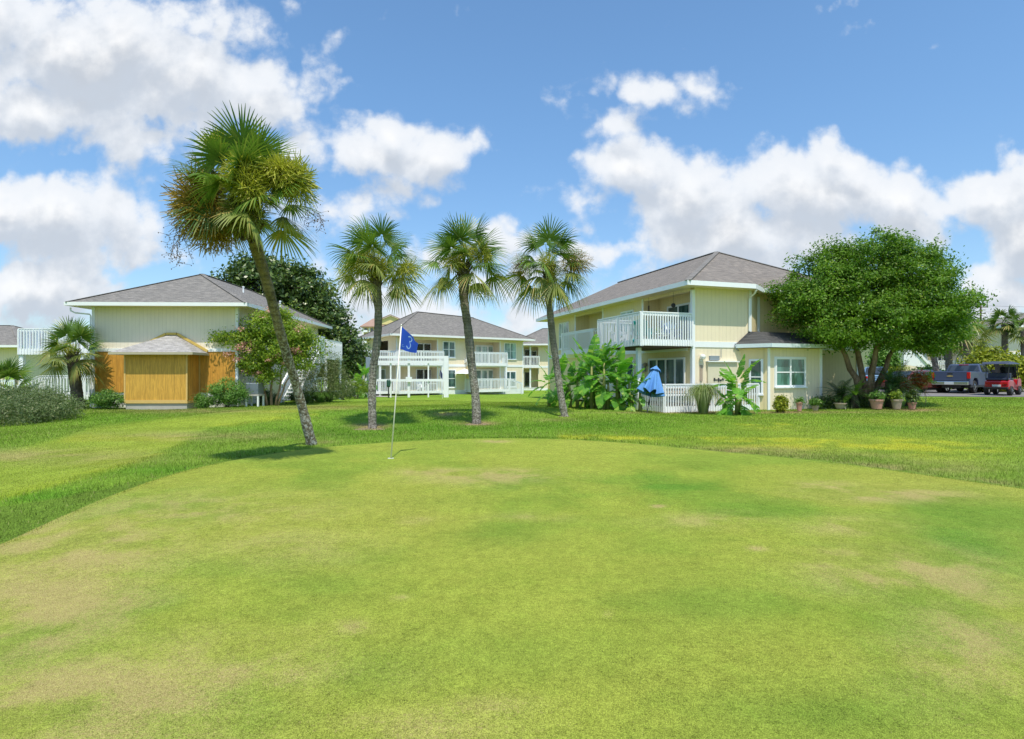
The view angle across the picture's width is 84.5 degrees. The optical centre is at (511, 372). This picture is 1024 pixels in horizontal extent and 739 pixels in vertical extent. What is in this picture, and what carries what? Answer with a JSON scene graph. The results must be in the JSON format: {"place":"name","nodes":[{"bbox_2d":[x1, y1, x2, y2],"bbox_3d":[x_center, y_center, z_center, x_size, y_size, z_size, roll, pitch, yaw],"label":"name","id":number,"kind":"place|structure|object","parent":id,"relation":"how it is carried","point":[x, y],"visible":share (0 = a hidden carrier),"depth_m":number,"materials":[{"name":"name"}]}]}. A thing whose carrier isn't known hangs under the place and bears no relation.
{"place":"outdoors","nodes":[
{"label":"outdoors","id":0,"kind":"place"},
{"bbox_2d":[0,376,1023,543],"bbox_3d":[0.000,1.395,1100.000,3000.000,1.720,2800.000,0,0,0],"label":"ground","id":1,"kind":"structure","parent":0,"point":[534,396],"depth_m":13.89,"materials":[{"name":"green plant"}]},
{"bbox_2d":[0,356,36,398],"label":"palm tree","id":2,"kind":"object","parent":1,"relation":"on","point":[8,369],"visible":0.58,"depth_m":30.50,"materials":[{"name":"green plant"}]},
{"bbox_2d":[0,325,89,391],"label":"apartment house","id":3,"kind":"structure","parent":1,"relation":"on","point":[8,341],"depth_m":47.79,"materials":[{"name":"beige paint"}]},
{"bbox_2d":[0,379,96,425],"bbox_3d":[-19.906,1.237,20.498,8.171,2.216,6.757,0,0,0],"label":"hedge","id":4,"kind":"object","parent":1,"relation":"on","point":[47,406],"visible":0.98,"depth_m":20.70,"materials":[{"name":"green plant"}]},
{"bbox_2d":[29,315,107,408],"bbox_3d":[-22.815,-0.528,29.179,3.956,5.029,4.020,0,0,0],"label":"palm tree","id":5,"kind":"object","parent":1,"relation":"on","point":[77,367],"visible":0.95,"depth_m":28.78,"materials":[{"name":"green plant"}]},
{"bbox_2d":[83,385,125,408],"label":"shrub","id":6,"kind":"object","parent":1,"relation":"on","point":[106,398],"visible":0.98,"depth_m":28.70,"materials":[{"name":"green plant"}]},
{"bbox_2d":[17,273,341,409],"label":"apartment house","id":7,"kind":"structure","parent":1,"relation":"on","point":[156,352],"depth_m":30.08,"materials":[{"name":"grey"}]},
{"bbox_2d":[190,392,211,408],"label":"shrub","id":8,"kind":"object","parent":1,"relation":"on","point":[199,403],"visible":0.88,"depth_m":29.11,"materials":[{"name":"green plant"}]},
{"bbox_2d":[201,375,252,407],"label":"shrub","id":9,"kind":"object","parent":1,"relation":"on","point":[218,393],"visible":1,"depth_m":29.00,"materials":[{"name":"green plant"}]},
{"bbox_2d":[158,100,328,444],"bbox_3d":[-4.627,-1.189,9.891,2.506,5.696,4.498,0,0,-22],"label":"palm tree","id":10,"kind":"object","parent":1,"relation":"on","point":[252,169],"visible":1,"depth_m":8.60,"materials":[{"name":"green plant"}]},
{"bbox_2d":[245,394,264,406],"bbox_3d":[-13.651,1.513,29.900,0.720,0.715,0.720,0,0,0],"label":"equipment stand","id":11,"kind":"object","parent":1,"relation":"on","point":[257,395],"visible":0.64,"depth_m":29.55,"materials":[{"name":"wood"}]},
{"bbox_2d":[245,382,263,393],"bbox_3d":[-13.651,0.826,29.900,0.680,0.650,0.680,0,0,0],"label":"air conditioner","id":12,"kind":"object","parent":11,"relation":"on","point":[257,388],"visible":0.91,"depth_m":29.57,"materials":[{"name":"grey metal"}]},
{"bbox_2d":[255,388,281,404],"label":"shrub","id":13,"kind":"object","parent":1,"relation":"on","point":[268,396],"visible":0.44,"depth_m":31.11,"materials":[{"name":"green plant"}]},
{"bbox_2d":[203,303,334,405],"bbox_3d":[-13.200,-1.027,30.581,6.902,5.831,3.567,0,0,0],"label":"crape myrtle","id":14,"kind":"object","parent":1,"relation":"on","point":[255,339],"visible":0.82,"depth_m":29.97,"materials":[{"name":"green plant"}]},
{"bbox_2d":[209,246,361,334],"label":"magnolia tree","id":15,"kind":"object","parent":1,"relation":"on","point":[296,286],"visible":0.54,"depth_m":46.15,"materials":[{"name":"green plant"}]},
{"bbox_2d":[286,389,320,402],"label":"shrub","id":16,"kind":"object","parent":1,"relation":"on","point":[311,398],"visible":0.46,"depth_m":32.86,"materials":[{"name":"green plant"}]},
{"bbox_2d":[306,391,341,401],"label":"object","id":17,"kind":"object","parent":1,"relation":"on","point":[321,397],"depth_m":33.18,"materials":[{"name":"green plant"}]},
{"bbox_2d":[312,390,340,400],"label":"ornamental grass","id":18,"kind":"object","parent":1,"relation":"on","point":[332,399],"depth_m":34.10,"materials":[{"name":"green plant"}]},
{"bbox_2d":[297,345,359,401],"bbox_3d":[-11.142,0.158,33.631,4.354,3.693,2.557,0,0,0],"label":"shrub","id":19,"kind":"object","parent":1,"relation":"on","point":[312,375],"visible":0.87,"depth_m":33.46,"materials":[{"name":"green plant"}]},
{"bbox_2d":[300,296,378,389],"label":"magnolia tree","id":20,"kind":"object","parent":1,"relation":"on","point":[345,333],"visible":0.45,"depth_m":46.10,"materials":[{"name":"green plant"}]},
{"bbox_2d":[329,379,357,399],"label":"shrub","id":21,"kind":"object","parent":1,"relation":"on","point":[352,394],"visible":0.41,"depth_m":37.79,"materials":[{"name":"green plant"}]},
{"bbox_2d":[346,375,367,398],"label":"shrub","id":22,"kind":"object","parent":1,"relation":"on","point":[360,388],"visible":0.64,"depth_m":41.85,"materials":[{"name":"green plant"}]},
{"bbox_2d":[348,363,377,397],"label":"banana plant","id":23,"kind":"object","parent":1,"relation":"on","point":[364,370],"visible":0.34,"depth_m":43.82,"materials":[{"name":"green plant"}]},
{"bbox_2d":[320,212,431,428],"bbox_3d":[-4.109,-1.585,17.013,3.146,6.667,2.981,0,0,-38],"label":"palm tree","id":24,"kind":"object","parent":1,"relation":"on","point":[373,268],"visible":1,"depth_m":16.67,"materials":[{"name":"green plant"}]},
{"bbox_2d":[360,314,399,347],"bbox_3d":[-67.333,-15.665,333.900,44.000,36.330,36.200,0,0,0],"label":"house","id":25,"kind":"structure","parent":1,"relation":"on","point":[367,327],"depth_m":329.40,"materials":[{"name":"paint"}]},
{"bbox_2d":[376,356,448,396],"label":"timber frame","id":26,"kind":"object","parent":1,"relation":"on","point":[408,379],"visible":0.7,"depth_m":44.67,"materials":[{"name":"white paint"}]},
{"bbox_2d":[353,311,534,395],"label":"apartment house","id":27,"kind":"structure","parent":1,"relation":"on","point":[498,350],"depth_m":55.73,"materials":[{"name":"beige paint"}]},
{"bbox_2d":[381,369,385,388],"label":"glass door","id":28,"kind":"structure","parent":27,"relation":"in","point":[383,371],"depth_m":54.60,"materials":[{"name":"white paint"}]},
{"bbox_2d":[416,369,430,388],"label":"sliding door","id":29,"kind":"structure","parent":27,"relation":"in","point":[420,373],"depth_m":54.90,"materials":[{"name":"white paint"}]},
{"bbox_2d":[417,343,430,360],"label":"sliding door","id":30,"kind":"structure","parent":27,"relation":"in","point":[421,346],"depth_m":54.98,"materials":[{"name":"white paint"}]},
{"bbox_2d":[443,341,454,357],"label":"window","id":31,"kind":"structure","parent":27,"relation":"in","point":[448,346],"depth_m":55.02,"materials":[{"name":"grey glass"}]},
{"bbox_2d":[449,370,455,387],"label":"window","id":32,"kind":"structure","parent":27,"relation":"in","point":[452,377],"depth_m":55.24,"materials":[{"name":"grey glass"}]},
{"bbox_2d":[475,345,492,362],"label":"french door","id":33,"kind":"structure","parent":27,"relation":"in","point":[478,348],"depth_m":58.72,"materials":[{"name":"white paint"}]},
{"bbox_2d":[477,369,492,387],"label":"french door","id":34,"kind":"structure","parent":27,"relation":"in","point":[481,373],"depth_m":58.79,"materials":[{"name":"white paint"}]},
{"bbox_2d":[504,371,515,387],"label":"window","id":35,"kind":"structure","parent":27,"relation":"in","point":[510,374],"depth_m":59.10,"materials":[{"name":"grey glass"}]},
{"bbox_2d":[504,343,516,359],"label":"window","id":36,"kind":"structure","parent":27,"relation":"in","point":[510,348],"depth_m":59.00,"materials":[{"name":"grey glass"}]},
{"bbox_2d":[414,211,520,423],"bbox_3d":[-1.586,-1.843,18.565,3.534,7.204,3.535,0,0,-43],"label":"palm tree","id":37,"kind":"object","parent":1,"relation":"on","point":[454,262],"visible":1,"depth_m":18.38,"materials":[{"name":"green plant"}]},
{"bbox_2d":[0,438,1023,738],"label":"putting green","id":38,"kind":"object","parent":1,"relation":"on","point":[516,620],"visible":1,"depth_m":3.69,"materials":[{"name":"green plant"}]},
{"bbox_2d":[388,324,401,458],"bbox_3d":[-2.067,0.380,9.926,0.244,2.462,0.107,0,0,-22],"label":"flagstick","id":39,"kind":"object","parent":38,"relation":"on","point":[395,394],"visible":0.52,"depth_m":9.91,"materials":[{"name":"white paint"}]},
{"bbox_2d":[400,327,417,352],"bbox_3d":[-1.833,-0.584,10.099,0.051,0.466,0.462,0,0,36],"label":"golf flag","id":40,"kind":"object","parent":39,"relation":"attached to","point":[409,343],"visible":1,"depth_m":10.06,"materials":[{"name":"blue fabric"}]},
{"bbox_2d":[0,436,1023,539],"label":"collar grass","id":41,"kind":"structure","parent":1,"relation":"on","point":[261,454],"depth_m":7.21,"materials":[{"name":"green plant"}]},
{"bbox_2d":[523,328,547,389],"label":"apartment house","id":42,"kind":"structure","parent":1,"relation":"on","point":[535,353],"depth_m":69.06,"materials":[{"name":"beige paint"}]},
{"bbox_2d":[524,349,528,364],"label":"glass door","id":43,"kind":"structure","parent":42,"relation":"in","point":[526,351],"depth_m":70.41,"materials":[{"name":"white paint"}]},
{"bbox_2d":[524,372,528,386],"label":"glass door","id":44,"kind":"structure","parent":42,"relation":"in","point":[526,374],"depth_m":70.41,"materials":[{"name":"white paint"}]},
{"bbox_2d":[531,351,536,363],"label":"window","id":45,"kind":"structure","parent":42,"relation":"in","point":[533,353],"depth_m":70.41,"materials":[{"name":"glass"}]},
{"bbox_2d":[528,364,563,405],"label":"banana plant","id":46,"kind":"object","parent":1,"relation":"on","point":[549,400],"visible":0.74,"depth_m":26.43,"materials":[{"name":"green plant"}]},
{"bbox_2d":[499,214,597,416],"bbox_3d":[1.247,-2.043,21.031,3.787,7.528,3.756,0,0,0],"label":"palm tree","id":47,"kind":"object","parent":1,"relation":"on","point":[549,289],"visible":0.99,"depth_m":20.70,"materials":[{"name":"green plant"}]},
{"bbox_2d":[539,350,581,407],"bbox_3d":[2.128,0.286,25.015,1.809,2.840,1.846,0,0,-29],"label":"banana plant","id":48,"kind":"object","parent":1,"relation":"on","point":[563,361],"visible":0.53,"depth_m":25.00,"materials":[{"name":"green plant"}]},
{"bbox_2d":[553,357,600,407],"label":"banana plant","id":49,"kind":"object","parent":1,"relation":"on","point":[571,377],"visible":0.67,"depth_m":24.54,"materials":[{"name":"green plant"}]},
{"bbox_2d":[571,348,608,406],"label":"banana plant","id":50,"kind":"object","parent":1,"relation":"on","point":[583,364],"visible":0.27,"depth_m":25.57,"materials":[{"name":"green plant"}]},
{"bbox_2d":[572,334,621,408],"bbox_3d":[3.474,0.101,23.981,2.143,3.545,2.589,0,0,31],"label":"banana plant","id":51,"kind":"object","parent":1,"relation":"on","point":[583,388],"visible":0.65,"depth_m":24.00,"materials":[{"name":"green plant"}]},
{"bbox_2d":[583,339,636,410],"bbox_3d":[3.940,0.303,23.741,2.357,3.478,2.164,0,0,0],"label":"banana plant","id":52,"kind":"object","parent":1,"relation":"on","point":[601,399],"visible":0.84,"depth_m":23.37,"materials":[{"name":"green plant"}]},
{"bbox_2d":[598,345,638,410],"bbox_3d":[4.517,0.412,23.700,1.838,3.146,2.042,0,0,0],"label":"banana plant","id":53,"kind":"object","parent":1,"relation":"on","point":[621,358],"visible":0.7,"depth_m":23.36,"materials":[{"name":"green plant"}]},
{"bbox_2d":[614,361,651,410],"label":"banana plant","id":54,"kind":"object","parent":1,"relation":"on","point":[634,385],"visible":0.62,"depth_m":23.30,"materials":[{"name":"green plant"}]},
{"bbox_2d":[625,373,656,411],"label":"banana plant","id":55,"kind":"object","parent":1,"relation":"on","point":[641,400],"visible":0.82,"depth_m":23.14,"materials":[{"name":"green plant"}]},
{"bbox_2d":[637,366,664,412],"bbox_3d":[5.627,0.687,22.815,1.105,1.934,1.053,0,0,21],"label":"parasol","id":56,"kind":"object","parent":1,"relation":"on","point":[652,383],"visible":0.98,"depth_m":22.73,"materials":[{"name":"blue fabric"}]},
{"bbox_2d":[536,251,858,412],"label":"apartment house","id":57,"kind":"structure","parent":1,"relation":"on","point":[715,307],"depth_m":25.54,"materials":[{"name":"beige paint"}]},
{"bbox_2d":[558,321,568,349],"bbox_3d":[3.497,-2.450,38.095,0.130,1.860,1.700,0,0,-18],"label":"window","id":58,"kind":"structure","parent":57,"relation":"in","point":[563,327],"depth_m":38.10,"materials":[{"name":"grey glass"}]},
{"bbox_2d":[620,310,633,331],"bbox_3d":[6.124,-2.625,30.037,0.130,1.310,1.450,0,0,-18],"label":"window","id":59,"kind":"structure","parent":57,"relation":"in","point":[629,311],"depth_m":30.05,"materials":[{"name":"white paint"}]},
{"bbox_2d":[622,360,633,382],"bbox_3d":[6.116,0.125,30.061,0.130,1.510,1.600,0,0,-18],"label":"window","id":60,"kind":"structure","parent":57,"relation":"in","point":[631,366],"depth_m":29.71,"materials":[{"name":"white paint"}]},
{"bbox_2d":[648,357,684,402],"bbox_3d":[7.270,0.345,26.598,0.080,2.050,3.000,0,0,-18],"label":"sliding door","id":61,"kind":"structure","parent":57,"relation":"in","point":[672,369],"depth_m":26.23,"materials":[{"name":"white paint"}]},
{"bbox_2d":[659,321,676,339],"bbox_3d":[6.881,-1.809,25.012,0.740,1.000,0.919,0,0,34],"label":"deck chair","id":62,"kind":"object","parent":57,"relation":"on","point":[669,328],"visible":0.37,"depth_m":25.11,"materials":[{"name":"white paint"}]},
{"bbox_2d":[659,321,681,339],"bbox_3d":[7.140,-1.809,25.269,0.919,1.000,0.740,0,0,-3],"label":"deck chair","id":63,"kind":"object","parent":57,"relation":"on","point":[669,332],"visible":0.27,"depth_m":24.98,"materials":[{"name":"white plastic"}]},
{"bbox_2d":[658,388,692,404],"bbox_3d":[7.156,0.970,24.563,1.500,0.900,0.500,0,0,-18],"label":"bench","id":64,"kind":"object","parent":57,"relation":"on","point":[677,394],"visible":0.14,"depth_m":24.64,"materials":[{"name":"white paint"}]},
{"bbox_2d":[667,302,689,339],"bbox_3d":[8.196,-2.330,26.821,0.080,1.900,2.750,0,0,-18],"label":"french door","id":65,"kind":"structure","parent":57,"relation":"in","point":[685,307],"depth_m":27.01,"materials":[{"name":"white paint"}]},
{"bbox_2d":[748,359,763,395],"bbox_3d":[10.872,0.220,25.106,0.640,1.620,0.130,0,0,34],"label":"window","id":66,"kind":"structure","parent":57,"relation":"in","point":[756,373],"depth_m":25.09,"materials":[{"name":"white paint"}]},
{"bbox_2d":[774,357,807,387],"bbox_3d":[12.472,0.004,25.207,1.794,1.400,0.130,0,0,-18],"label":"window","id":67,"kind":"structure","parent":57,"relation":"in","point":[789,372],"depth_m":25.19,"materials":[{"name":"glass"}]},
{"bbox_2d":[679,382,724,412],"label":"ornamental grass","id":68,"kind":"object","parent":1,"relation":"on","point":[702,394],"depth_m":22.65,"materials":[{"name":"green plant"}]},
{"bbox_2d":[709,354,765,415],"bbox_3d":[9.028,0.824,22.312,2.384,3.159,2.052,0,0,0],"label":"banana plant","id":69,"kind":"object","parent":1,"relation":"on","point":[739,394],"visible":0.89,"depth_m":22.34,"materials":[{"name":"green plant"}]},
{"bbox_2d":[772,394,790,412],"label":"croton bush","id":70,"kind":"object","parent":1,"relation":"on","point":[781,402],"visible":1,"depth_m":23.06,"materials":[{"name":"green plant"}]},
{"bbox_2d":[812,394,840,408],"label":"shrub","id":71,"kind":"object","parent":1,"relation":"on","point":[827,404],"visible":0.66,"depth_m":25.02,"materials":[{"name":"green plant"}]},
{"bbox_2d":[833,403,846,408],"bbox_3d":[14.338,1.456,24.600,0.520,0.240,0.520,0,0,0],"label":"flower pot","id":72,"kind":"object","parent":1,"relation":"on","point":[839,405],"visible":1,"depth_m":24.44,"materials":[{"name":"beige ceramic"}]},
{"bbox_2d":[817,377,864,408],"bbox_3d":[14.701,1.003,25.203,2.120,1.663,2.132,0,0,0],"label":"sago palm","id":73,"kind":"object","parent":1,"relation":"on","point":[841,389],"visible":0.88,"depth_m":24.98,"materials":[{"name":"green plant"}]},
{"bbox_2d":[839,378,870,408],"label":"sago palm","id":74,"kind":"object","parent":1,"relation":"on","point":[852,403],"visible":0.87,"depth_m":24.78,"materials":[{"name":"green plant"}]},
{"bbox_2d":[841,394,870,407],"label":"shrub","id":75,"kind":"object","parent":1,"relation":"on","point":[865,403],"visible":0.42,"depth_m":25.13,"materials":[{"name":"green plant"}]},
{"bbox_2d":[864,367,886,381],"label":"parked car","id":76,"kind":"object","parent":1,"relation":"on","point":[867,368],"visible":0.02,"depth_m":44.14,"materials":[{"name":"blue paint"}]},
{"bbox_2d":[869,399,883,408],"bbox_3d":[15.539,1.348,24.000,0.572,0.410,0.572,0,0,0],"label":"flower pot","id":77,"kind":"object","parent":1,"relation":"on","point":[877,404],"visible":0.92,"depth_m":23.82,"materials":[{"name":"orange ceramic"}]},
{"bbox_2d":[866,389,885,401],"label":"potted plant","id":78,"kind":"object","parent":77,"relation":"in","point":[872,395],"visible":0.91,"depth_m":23.85,"materials":[{"name":"green plant"}]},
{"bbox_2d":[756,225,998,407],"bbox_3d":[16.320,-2.405,25.543,10.041,8.196,6.578,0,0,0],"label":"crape myrtle","id":79,"kind":"object","parent":1,"relation":"on","point":[922,309],"visible":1,"depth_m":24.36,"materials":[{"name":"green plant"}]},
{"bbox_2d":[863,346,907,368],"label":"shrub","id":80,"kind":"object","parent":1,"relation":"on","point":[895,358],"visible":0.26,"depth_m":49.39,"materials":[{"name":"green plant"}]},
{"bbox_2d":[876,366,906,406],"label":"sago palm","id":81,"kind":"object","parent":1,"relation":"on","point":[887,400],"visible":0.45,"depth_m":25.52,"materials":[{"name":"green plant"}]},
{"bbox_2d":[862,360,929,409],"bbox_3d":[16.758,0.578,24.721,2.766,2.369,2.745,0,0,0],"label":"sago palm","id":82,"kind":"object","parent":1,"relation":"on","point":[893,384],"visible":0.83,"depth_m":24.51,"materials":[{"name":"green plant"}]},
{"bbox_2d":[890,399,902,408],"bbox_3d":[16.320,1.343,23.900,0.458,0.410,0.458,0,0,0],"label":"flower pot","id":83,"kind":"object","parent":1,"relation":"on","point":[896,403],"visible":0.94,"depth_m":23.76,"materials":[{"name":"beige ceramic"}]},
{"bbox_2d":[887,389,903,400],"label":"potted plant","id":84,"kind":"object","parent":83,"relation":"in","point":[895,395],"visible":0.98,"depth_m":23.82,"materials":[{"name":"green plant"}]},
{"bbox_2d":[907,402,916,408],"bbox_3d":[16.900,1.402,23.800,0.354,0.280,0.354,0,0,0],"label":"flower pot","id":85,"kind":"object","parent":1,"relation":"on","point":[910,406],"visible":0.94,"depth_m":23.69,"materials":[{"name":"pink ceramic"}]},
{"bbox_2d":[903,389,920,402],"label":"potted plant","id":86,"kind":"object","parent":85,"relation":"in","point":[916,397],"visible":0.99,"depth_m":23.74,"materials":[{"name":"green plant"}]},
{"bbox_2d":[897,369,930,405],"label":"croton bush","id":87,"kind":"object","parent":1,"relation":"on","point":[918,380],"visible":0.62,"depth_m":25.99,"materials":[{"name":"red plant"}]},
{"bbox_2d":[860,322,978,369],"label":"apartment house","id":88,"kind":"structure","parent":1,"relation":"on","point":[917,361],"depth_m":55.33,"materials":[{"name":"beige"}]},
{"bbox_2d":[909,369,936,403],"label":"sapling","id":89,"kind":"object","parent":1,"relation":"on","point":[931,374],"visible":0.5,"depth_m":26.47,"materials":[{"name":"green plant"}]},
{"bbox_2d":[911,365,944,370],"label":"shrub","id":90,"kind":"object","parent":1,"relation":"on","point":[927,368],"visible":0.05,"depth_m":46.80,"materials":[{"name":"green plant"}]},
{"bbox_2d":[901,333,955,370],"bbox_3d":[29.670,-1.462,40.013,3.564,5.809,3.794,0,0,0],"label":"palm tree","id":91,"kind":"object","parent":1,"relation":"on","point":[935,366],"visible":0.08,"depth_m":39.87,"materials":[{"name":"green plant"}]},
{"bbox_2d":[879,389,1023,396],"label":"parking lot","id":92,"kind":"structure","parent":1,"relation":"on","point":[955,392],"depth_m":33.92,"materials":[{"name":"grey asphalt"}]},
{"bbox_2d":[880,370,950,392],"bbox_3d":[26.801,0.599,37.206,4.630,1.460,2.160,0,0,-18],"label":"parked car","id":93,"kind":"object","parent":92,"relation":"on","point":[934,387],"visible":0.23,"depth_m":36.49,"materials":[{"name":"blue paint"}]},
{"bbox_2d":[931,364,994,392],"bbox_3d":[30.026,0.380,37.275,5.970,1.870,2.510,0,0,-35],"label":"pickup truck","id":94,"kind":"object","parent":92,"relation":"on","point":[961,377],"visible":0.77,"depth_m":35.86,"materials":[{"name":"blue metal"}]},
{"bbox_2d":[981,361,1021,394],"bbox_3d":[28.941,0.343,33.278,3.044,1.970,1.284,0,0,-36],"label":"golf cart","id":95,"kind":"object","parent":92,"relation":"on","point":[1002,377],"visible":1,"depth_m":32.97,"materials":[{"name":"metal"}]},
{"bbox_2d":[945,311,980,370],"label":"palm tree","id":96,"kind":"object","parent":1,"relation":"on","point":[948,358],"visible":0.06,"depth_m":45.83,"materials":[{"name":"green plant"}]},
{"bbox_2d":[939,295,988,360],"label":"palm tree","id":97,"kind":"object","parent":1,"relation":"on","point":[966,344],"visible":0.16,"depth_m":43.60,"materials":[{"name":"green plant"}]},
{"bbox_2d":[953,319,998,363],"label":"palm tree","id":98,"kind":"object","parent":1,"relation":"on","point":[984,336],"visible":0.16,"depth_m":46.53,"materials":[{"name":"green plant"}]},
{"bbox_2d":[951,341,1023,391],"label":"shrub","id":99,"kind":"object","parent":1,"relation":"on","point":[986,354],"visible":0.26,"depth_m":38.31,"materials":[{"name":"green plant"}]},
{"bbox_2d":[985,305,1023,354],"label":"palm tree","id":100,"kind":"object","parent":1,"relation":"on","point":[996,316],"visible":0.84,"depth_m":43.82,"materials":[{"name":"green plant"}]},
{"bbox_2d":[999,316,1023,355],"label":"palm tree","id":101,"kind":"object","parent":1,"relation":"on","point":[1020,333],"visible":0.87,"depth_m":43.12,"materials":[{"name":"green plant"}]},
{"bbox_2d":[0,0,1023,343],"label":"sky","id":102,"kind":"structure","parent":0,"point":[663,133],"materials":[{"name":"blue"}]},
{"bbox_2d":[633,319,651,341],"bbox_3d":[5.676,-1.809,24.529,0.740,1.000,0.919,0,0,24],"label":"deck chair","id":103,"kind":"object","parent":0,"point":[634,322],"visible":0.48,"depth_m":24.26,"materials":[{"name":"teal plastic"}]},
{"bbox_2d":[953,313,1023,363],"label":"apartment house","id":104,"kind":"structure","parent":0,"point":[1012,346],"depth_m":51.41,"materials":[{"name":"grey"}]},
{"bbox_3d":[12.975,1.524,24.100,0.312,0.200,0.312,0,0,0],"label":"flower pot","id":105,"kind":"object","parent":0,"visible":0},
{"bbox_2d":[806,397,825,407],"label":"potted plant","id":106,"kind":"object","parent":105,"relation":"in","point":[814,402],"visible":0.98,"depth_m":24.03,"materials":[{"name":"green plant"}]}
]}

